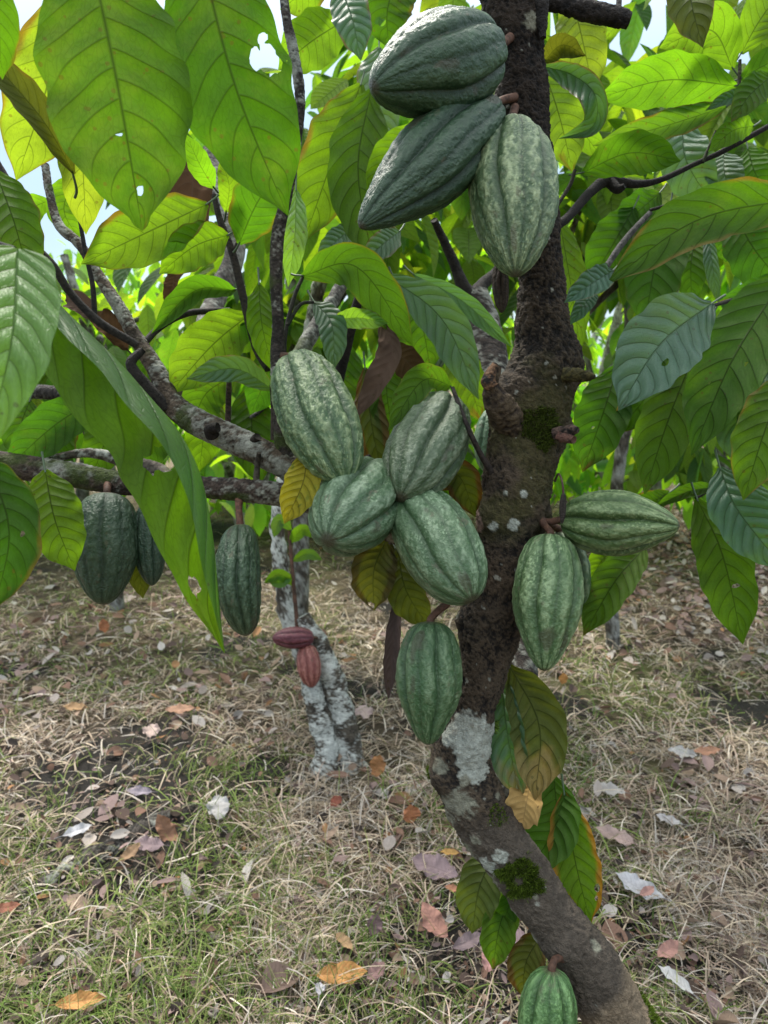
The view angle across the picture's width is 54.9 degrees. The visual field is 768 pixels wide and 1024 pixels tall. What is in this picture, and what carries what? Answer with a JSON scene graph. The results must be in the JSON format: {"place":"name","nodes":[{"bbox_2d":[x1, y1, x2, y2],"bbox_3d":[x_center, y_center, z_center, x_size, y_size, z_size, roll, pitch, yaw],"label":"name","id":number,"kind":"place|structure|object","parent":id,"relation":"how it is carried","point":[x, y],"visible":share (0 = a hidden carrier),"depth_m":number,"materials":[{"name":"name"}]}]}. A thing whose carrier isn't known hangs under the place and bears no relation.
{"place":"outdoors","nodes":[
{"label":"outdoors","id":0,"kind":"place"},
{"bbox_2d":[0,0,755,376],"label":"sky","id":1,"kind":"structure","parent":0,"point":[32,182],"materials":[{"name":"white"}]},
{"bbox_2d":[0,382,767,1023],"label":"ground","id":2,"kind":"structure","parent":0,"point":[118,738],"depth_m":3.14,"materials":[{"name":"beige plant"}]},
{"bbox_2d":[56,239,84,296],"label":"cocoa tree","id":3,"kind":"object","parent":2,"relation":"on","point":[78,264],"visible":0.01,"depth_m":10.96,"materials":[{"name":"green plant"}]},
{"bbox_2d":[25,293,132,484],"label":"cocoa tree","id":4,"kind":"object","parent":2,"relation":"on","point":[64,296],"depth_m":7.24,"materials":[{"name":"green plant"}]},
{"bbox_2d":[0,265,162,501],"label":"cocoa tree","id":5,"kind":"object","parent":2,"relation":"on","point":[81,494],"depth_m":5.60,"materials":[{"name":"green plant"}]},
{"bbox_2d":[31,254,183,611],"bbox_3d":[-1.749,-0.493,4.556,2.422,2.311,1.477,0,11,0],"label":"cocoa tree","id":6,"kind":"object","parent":2,"relation":"on","point":[145,319],"visible":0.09,"depth_m":4.34,"materials":[{"name":"green plant"}]},
{"bbox_2d":[17,803,200,901],"bbox_3d":[-0.861,1.077,2.383,0.082,0.081,0.623,8,13,37],"label":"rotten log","id":7,"kind":"object","parent":2,"relation":"on","point":[113,849],"visible":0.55,"depth_m":2.33,"materials":[{"name":"wood"}]},
{"bbox_2d":[45,249,184,432],"bbox_3d":[-3.794,-2.375,11.589,2.983,3.478,2.103,4,11,19],"label":"cocoa tree","id":8,"kind":"object","parent":2,"relation":"on","point":[138,274],"visible":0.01,"depth_m":10.90,"materials":[{"name":"green plant"}]},
{"bbox_2d":[130,348,246,501],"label":"cocoa tree","id":9,"kind":"object","parent":2,"relation":"on","point":[181,431],"depth_m":7.79,"materials":[{"name":"green plant"}]},
{"bbox_2d":[121,278,292,536],"bbox_3d":[-1.534,-0.891,6.719,2.104,2.335,2.768,4,11,20],"label":"cocoa tree","id":10,"kind":"object","parent":2,"relation":"on","point":[256,516],"visible":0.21,"depth_m":5.93,"materials":[{"name":"green plant"}]},
{"bbox_2d":[231,305,340,480],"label":"cocoa tree","id":11,"kind":"object","parent":2,"relation":"on","point":[271,477],"visible":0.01,"depth_m":6.44,"materials":[{"name":"green plant"}]},
{"bbox_2d":[169,17,518,616],"bbox_3d":[-0.139,-0.836,4.003,2.063,3.188,1.454,0,11,0],"label":"cocoa tree","id":12,"kind":"object","parent":2,"relation":"on","point":[420,256],"visible":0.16,"depth_m":3.85,"materials":[{"name":"green plant"}]},
{"bbox_2d":[241,278,513,547],"bbox_3d":[0.063,-0.903,6.311,2.636,2.490,2.783,6,12,31],"label":"cocoa tree","id":13,"kind":"object","parent":2,"relation":"on","point":[508,322],"visible":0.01,"depth_m":6.22,"materials":[{"name":"green plant"}]},
{"bbox_2d":[0,0,767,1023],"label":"cocoa tree","id":14,"kind":"object","parent":2,"relation":"on","point":[84,82],"visible":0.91,"depth_m":1.06,"materials":[{"name":"green plant"}]},
{"bbox_2d":[74,481,137,604],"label":"cocoa pod","id":15,"kind":"object","parent":14,"relation":"attached to","point":[106,565],"visible":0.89,"depth_m":1.03,"materials":[{"name":"green plant"}]},
{"bbox_2d":[136,507,164,585],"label":"cocoa pod","id":16,"kind":"object","parent":14,"relation":"attached to","point":[150,564],"visible":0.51,"depth_m":1.07,"materials":[{"name":"green plant"}]},
{"bbox_2d":[215,498,261,635],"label":"cocoa pod","id":17,"kind":"object","parent":14,"relation":"attached to","point":[237,560],"visible":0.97,"depth_m":1.02,"materials":[{"name":"green plant"}]},
{"bbox_2d":[270,349,363,482],"bbox_3d":[-0.098,-0.133,1.026,0.107,0.184,0.192,-6,12,-30],"label":"cocoa pod","id":18,"kind":"object","parent":14,"relation":"attached to","point":[316,414],"visible":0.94,"depth_m":0.97,"materials":[{"name":"green plant"}]},
{"bbox_2d":[308,456,395,556],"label":"cocoa pod","id":19,"kind":"object","parent":14,"relation":"attached to","point":[351,514],"visible":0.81,"depth_m":0.94,"materials":[{"name":"green plant"}]},
{"bbox_2d":[382,391,470,502],"bbox_3d":[0.064,-0.095,1.051,0.111,0.152,0.197,4,11,21],"label":"cocoa pod","id":20,"kind":"object","parent":14,"relation":"attached to","point":[426,446],"visible":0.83,"depth_m":0.99,"materials":[{"name":"green plant"}]},
{"bbox_2d":[395,603,462,744],"bbox_3d":[0.062,0.222,1.015,0.093,0.179,0.108,0,11,0],"label":"cocoa pod","id":21,"kind":"object","parent":14,"relation":"attached to","point":[429,676],"visible":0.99,"depth_m":0.98,"materials":[{"name":"green plant"}]},
{"bbox_2d":[358,92,518,230],"bbox_3d":[0.083,-0.465,0.962,0.280,0.215,0.109,-6,12,-30],"label":"cocoa pod","id":22,"kind":"object","parent":14,"relation":"attached to","point":[428,165],"visible":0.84,"depth_m":0.91,"materials":[{"name":"green plant"}]},
{"bbox_2d":[390,490,487,605],"bbox_3d":[0.069,0.042,0.993,0.107,0.149,0.167,-8,13,-37],"label":"cocoa pod","id":23,"kind":"object","parent":14,"relation":"attached to","point":[438,544],"visible":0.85,"depth_m":0.94,"materials":[{"name":"green plant"}]},
{"bbox_2d":[435,359,443,366],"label":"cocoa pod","id":24,"kind":"object","parent":14,"relation":"attached to","point":[439,362],"visible":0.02,"depth_m":1.59,"materials":[{"name":"green plant"}]},
{"bbox_2d":[369,5,513,118],"bbox_3d":[0.089,-0.577,0.953,0.245,0.148,0.126,-5,12,-26],"label":"cocoa pod","id":25,"kind":"object","parent":14,"relation":"attached to","point":[427,61],"visible":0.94,"depth_m":0.90,"materials":[{"name":"green plant"}]},
{"bbox_2d":[474,411,488,469],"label":"cocoa pod","id":26,"kind":"object","parent":14,"relation":"attached to","point":[481,432],"visible":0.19,"depth_m":1.30,"materials":[{"name":"green plant"}]},
{"bbox_2d":[492,265,508,312],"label":"dried pod","id":27,"kind":"object","parent":14,"relation":"hanging from","point":[500,285],"visible":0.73,"depth_m":1.03,"materials":[{"name":"brown plant"}]},
{"bbox_2d":[468,103,558,276],"bbox_3d":[0.166,-0.433,0.973,0.124,0.253,0.155,-5,12,-26],"label":"cocoa pod","id":28,"kind":"object","parent":14,"relation":"attached to","point":[513,190],"visible":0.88,"depth_m":0.92,"materials":[{"name":"green plant"}]},
{"bbox_2d":[517,954,577,1023],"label":"cocoa pod","id":29,"kind":"object","parent":14,"relation":"attached to","point":[547,996],"visible":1,"depth_m":0.98,"materials":[{"name":"green plant"}]},
{"bbox_2d":[512,517,583,670],"bbox_3d":[0.224,0.112,1.013,0.101,0.191,0.110,9,14,39],"label":"cocoa pod","id":30,"kind":"object","parent":14,"relation":"attached to","point":[547,594],"visible":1,"depth_m":0.98,"materials":[{"name":"green plant"}]},
{"bbox_2d":[554,473,565,523],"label":"dried pod","id":31,"kind":"object","parent":14,"relation":"hanging from","point":[562,509],"visible":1,"depth_m":0.99,"materials":[{"name":"brown plant"}]},
{"bbox_2d":[550,524,590,603],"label":"cocoa pod","id":32,"kind":"object","parent":14,"relation":"attached to","point":[585,564],"visible":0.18,"depth_m":1.09,"materials":[{"name":"green plant"}]},
{"bbox_2d":[545,489,679,556],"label":"cocoa pod","id":33,"kind":"object","parent":14,"relation":"attached to","point":[614,522],"visible":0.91,"depth_m":0.98,"materials":[{"name":"green plant"}]},
{"bbox_2d":[0,489,767,1023],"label":"leaf litter","id":34,"kind":"object","parent":2,"relation":"on","point":[278,969],"visible":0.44,"depth_m":2.41,"materials":[{"name":"brown plant"}]},
{"bbox_2d":[0,901,19,912],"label":"fallen leaf","id":35,"kind":"object","parent":34,"relation":"on","point":[10,906],"visible":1,"depth_m":2.04,"materials":[{"name":"plant"}]},
{"bbox_2d":[54,822,90,838],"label":"fallen leaf","id":36,"kind":"object","parent":34,"relation":"on","point":[81,827],"visible":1,"depth_m":2.38,"materials":[{"name":"white plant"}]},
{"bbox_2d":[44,990,104,1009],"bbox_3d":[-0.724,1.143,1.730,0.136,0.027,0.035,-2,11,-11],"label":"fallen leaf","id":37,"kind":"object","parent":34,"relation":"on","point":[88,996],"visible":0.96,"depth_m":1.74,"materials":[{"name":"plant"}]},
{"bbox_2d":[63,702,92,710],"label":"fallen leaf","id":38,"kind":"object","parent":34,"relation":"on","point":[76,706],"visible":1,"depth_m":3.25,"materials":[{"name":"beige plant"}]},
{"bbox_2d":[98,619,108,633],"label":"fallen leaf","id":39,"kind":"object","parent":34,"relation":"on","point":[103,625],"visible":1,"depth_m":4.29,"materials":[{"name":"orange plant"}]},
{"bbox_2d":[111,842,140,865],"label":"fallen leaf","id":40,"kind":"object","parent":34,"relation":"on","point":[129,852],"visible":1,"depth_m":2.26,"materials":[{"name":"plant"}]},
{"bbox_2d":[124,594,136,602],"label":"fallen leaf","id":41,"kind":"object","parent":34,"relation":"on","point":[129,597],"visible":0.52,"depth_m":4.85,"materials":[{"name":"beige plant"}]},
{"bbox_2d":[127,785,151,795],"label":"fallen leaf","id":42,"kind":"object","parent":34,"relation":"on","point":[139,790],"visible":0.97,"depth_m":2.61,"materials":[{"name":"pink plant"}]},
{"bbox_2d":[142,724,159,740],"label":"fallen leaf","id":43,"kind":"object","parent":34,"relation":"on","point":[148,730],"visible":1,"depth_m":3.04,"materials":[{"name":"beige plant"}]},
{"bbox_2d":[134,835,171,851],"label":"fallen leaf","id":44,"kind":"object","parent":34,"relation":"on","point":[151,844],"visible":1,"depth_m":2.31,"materials":[{"name":"pink plant"}]},
{"bbox_2d":[155,814,183,844],"bbox_3d":[-0.677,1.004,2.345,0.097,0.075,0.058,0,11,0],"label":"fallen leaf","id":45,"kind":"object","parent":34,"relation":"on","point":[164,824],"visible":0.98,"depth_m":2.35,"materials":[{"name":"brown plant"}]},
{"bbox_2d":[160,703,194,713],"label":"fallen leaf","id":46,"kind":"object","parent":34,"relation":"on","point":[179,708],"visible":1,"depth_m":3.25,"materials":[{"name":"plant"}]},
{"bbox_2d":[206,795,229,824],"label":"fallen leaf","id":47,"kind":"object","parent":34,"relation":"on","point":[221,805],"visible":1,"depth_m":2.50,"materials":[{"name":"white plant"}]},
{"bbox_2d":[315,982,324,1004],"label":"fallen leaf","id":48,"kind":"object","parent":34,"relation":"on","point":[322,987],"visible":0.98,"depth_m":1.76,"materials":[{"name":"white plant"}]},
{"bbox_2d":[326,795,341,809],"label":"fallen leaf","id":49,"kind":"object","parent":34,"relation":"on","point":[335,800],"visible":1,"depth_m":2.54,"materials":[{"name":"red plant"}]},
{"bbox_2d":[306,961,366,984],"bbox_3d":[-0.115,1.125,1.804,0.150,0.034,0.050,0,11,0],"label":"fallen leaf","id":50,"kind":"object","parent":34,"relation":"on","point":[323,973],"visible":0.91,"depth_m":1.81,"materials":[{"name":"orange plant"}]},
{"bbox_2d":[335,932,357,954],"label":"fallen leaf","id":51,"kind":"object","parent":34,"relation":"on","point":[344,941],"visible":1,"depth_m":1.91,"materials":[{"name":"yellow plant"}]},
{"bbox_2d":[355,705,372,720],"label":"fallen leaf","id":52,"kind":"object","parent":34,"relation":"on","point":[365,712],"visible":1,"depth_m":3.21,"materials":[{"name":"plant"}]},
{"bbox_2d":[360,961,384,984],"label":"fallen leaf","id":53,"kind":"object","parent":34,"relation":"on","point":[375,970],"visible":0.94,"depth_m":1.80,"materials":[{"name":"pink plant"}]},
{"bbox_2d":[367,913,382,941],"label":"fallen leaf","id":54,"kind":"object","parent":34,"relation":"on","point":[377,922],"visible":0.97,"depth_m":1.96,"materials":[{"name":"grey plant"}]},
{"bbox_2d":[366,755,385,777],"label":"fallen leaf","id":55,"kind":"object","parent":34,"relation":"on","point":[377,764],"visible":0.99,"depth_m":2.72,"materials":[{"name":"orange plant"}]},
{"bbox_2d":[403,804,420,828],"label":"fallen leaf","id":56,"kind":"object","parent":34,"relation":"on","point":[411,812],"visible":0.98,"depth_m":2.42,"materials":[{"name":"orange plant"}]},
{"bbox_2d":[412,853,459,879],"bbox_3d":[0.159,1.056,2.197,0.171,0.043,0.076,6,12,30],"label":"fallen leaf","id":57,"kind":"object","parent":34,"relation":"on","point":[439,864],"visible":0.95,"depth_m":2.21,"materials":[{"name":"pink plant"}]},
{"bbox_2d":[421,902,453,943],"bbox_3d":[0.142,1.081,1.947,0.115,0.058,0.056,10,14,42],"label":"fallen leaf","id":58,"kind":"object","parent":34,"relation":"on","point":[432,915],"visible":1,"depth_m":1.96,"materials":[{"name":"plant"}]},
{"bbox_2d":[445,884,456,891],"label":"fallen leaf","id":59,"kind":"object","parent":34,"relation":"on","point":[452,887],"visible":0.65,"depth_m":2.11,"materials":[{"name":"orange plant"}]},
{"bbox_2d":[440,848,466,854],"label":"fallen leaf","id":60,"kind":"object","parent":34,"relation":"on","point":[445,851],"visible":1,"depth_m":2.24,"materials":[{"name":"yellow plant"}]},
{"bbox_2d":[444,931,480,951],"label":"fallen leaf","id":61,"kind":"object","parent":34,"relation":"on","point":[466,940],"visible":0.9,"depth_m":1.91,"materials":[{"name":"plant"}]},
{"bbox_2d":[481,952,491,982],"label":"fallen leaf","id":62,"kind":"object","parent":34,"relation":"on","point":[485,963],"visible":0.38,"depth_m":1.84,"materials":[{"name":"pink plant"}]},
{"bbox_2d":[515,929,524,942],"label":"fallen leaf","id":63,"kind":"object","parent":34,"relation":"on","point":[519,933],"visible":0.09,"depth_m":1.92,"materials":[{"name":"pink plant"}]},
{"bbox_2d":[559,672,567,688],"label":"fallen leaf","id":64,"kind":"object","parent":34,"relation":"on","point":[563,677],"visible":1,"depth_m":3.53,"materials":[{"name":"orange plant"}]},
{"bbox_2d":[593,781,632,795],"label":"fallen leaf","id":65,"kind":"object","parent":34,"relation":"on","point":[608,785],"visible":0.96,"depth_m":2.62,"materials":[{"name":"grey plant"}]},
{"bbox_2d":[594,824,644,847],"bbox_3d":[0.743,1.024,2.338,0.162,0.033,0.054,6,12,28],"label":"fallen leaf","id":66,"kind":"object","parent":34,"relation":"on","point":[626,838],"visible":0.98,"depth_m":2.35,"materials":[{"name":"pink plant"}]},
{"bbox_2d":[615,872,671,901],"bbox_3d":[0.737,1.064,2.100,0.155,0.035,0.064,3,11,16],"label":"fallen leaf","id":67,"kind":"object","parent":34,"relation":"on","point":[633,882],"visible":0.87,"depth_m":2.11,"materials":[{"name":"grey plant"}]},
{"bbox_2d":[633,886,653,897],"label":"fallen leaf","id":68,"kind":"object","parent":34,"relation":"on","point":[646,890],"visible":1,"depth_m":2.06,"materials":[{"name":"pink plant"}]},
{"bbox_2d":[650,939,678,959],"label":"fallen leaf","id":69,"kind":"object","parent":34,"relation":"on","point":[669,947],"visible":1,"depth_m":1.87,"materials":[{"name":"pink plant"}]},
{"bbox_2d":[656,813,690,825],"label":"fallen leaf","id":70,"kind":"object","parent":34,"relation":"on","point":[668,817],"visible":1,"depth_m":2.44,"materials":[{"name":"grey plant"}]},
{"bbox_2d":[658,965,702,1001],"bbox_3d":[0.704,1.121,1.763,0.033,0.025,0.117,-6,12,-31],"label":"fallen leaf","id":71,"kind":"object","parent":34,"relation":"on","point":[682,983],"visible":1,"depth_m":1.77,"materials":[{"name":"white plant"}]},
{"bbox_2d":[668,745,699,757],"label":"fallen leaf","id":72,"kind":"object","parent":34,"relation":"on","point":[680,752],"visible":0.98,"depth_m":2.88,"materials":[{"name":"grey plant"}]},
{"bbox_2d":[694,746,719,754],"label":"fallen leaf","id":73,"kind":"object","parent":34,"relation":"on","point":[705,750],"visible":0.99,"depth_m":2.89,"materials":[{"name":"plant"}]},
{"bbox_2d":[105,0,729,779],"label":"cocoa tree","id":74,"kind":"object","parent":2,"relation":"on","point":[333,726],"visible":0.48,"depth_m":2.85,"materials":[{"name":"green plant"}]},
{"bbox_2d":[272,627,317,648],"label":"cocoa pod","id":75,"kind":"object","parent":74,"relation":"attached to","point":[294,637],"visible":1,"depth_m":2.75,"materials":[{"name":"red plant"}]},
{"bbox_2d":[296,645,320,687],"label":"cocoa pod","id":76,"kind":"object","parent":74,"relation":"attached to","point":[308,663],"visible":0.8,"depth_m":2.76,"materials":[{"name":"red plant"}]},
{"bbox_2d":[366,329,614,484],"bbox_3d":[0.925,-0.917,7.173,3.034,2.215,2.281,-3,11,-18],"label":"cocoa tree","id":77,"kind":"object","parent":2,"relation":"on","point":[470,456],"visible":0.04,"depth_m":6.77,"materials":[{"name":"green plant"}]},
{"bbox_2d":[406,192,605,501],"bbox_3d":[1.383,-1.422,7.240,2.941,3.187,2.459,-6,12,-29],"label":"cocoa tree","id":78,"kind":"object","parent":2,"relation":"on","point":[595,370],"visible":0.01,"depth_m":7.67,"materials":[{"name":"green plant"}]},
{"bbox_2d":[512,317,608,493],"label":"cocoa tree","id":79,"kind":"object","parent":2,"relation":"on","point":[601,345],"visible":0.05,"depth_m":8.93,"materials":[{"name":"green plant"}]},
{"bbox_2d":[426,0,767,360],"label":"cocoa tree","id":80,"kind":"object","parent":2,"relation":"on","point":[606,201],"visible":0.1,"depth_m":2.79,"materials":[{"name":"green plant"}]},
{"bbox_2d":[470,252,767,529],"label":"cocoa tree","id":81,"kind":"object","parent":2,"relation":"on","point":[576,480],"visible":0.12,"depth_m":6.03,"materials":[{"name":"green plant"}]},
{"bbox_2d":[595,299,716,374],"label":"cocoa tree","id":82,"kind":"object","parent":2,"relation":"on","point":[607,321],"depth_m":11.58,"materials":[{"name":"green plant"}]},
{"bbox_2d":[557,103,767,649],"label":"cocoa tree","id":83,"kind":"object","parent":2,"relation":"on","point":[697,466],"visible":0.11,"depth_m":3.98,"materials":[{"name":"green plant"}]},
{"bbox_2d":[560,176,767,643],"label":"cocoa tree","id":84,"kind":"object","parent":2,"relation":"on","point":[677,352],"visible":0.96,"depth_m":1.01,"materials":[{"name":"green plant"}]},
{"bbox_2d":[603,314,731,470],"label":"cocoa tree","id":85,"kind":"object","parent":2,"relation":"on","point":[608,325],"depth_m":6.86,"materials":[{"name":"green plant"}]},
{"bbox_2d":[653,172,740,469],"bbox_3d":[3.088,-1.320,6.191,2.360,3.362,2.838,3,11,14],"label":"cocoa tree","id":86,"kind":"object","parent":2,"relation":"on","point":[736,282],"visible":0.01,"depth_m":5.66,"materials":[{"name":"green plant"}]}
]}

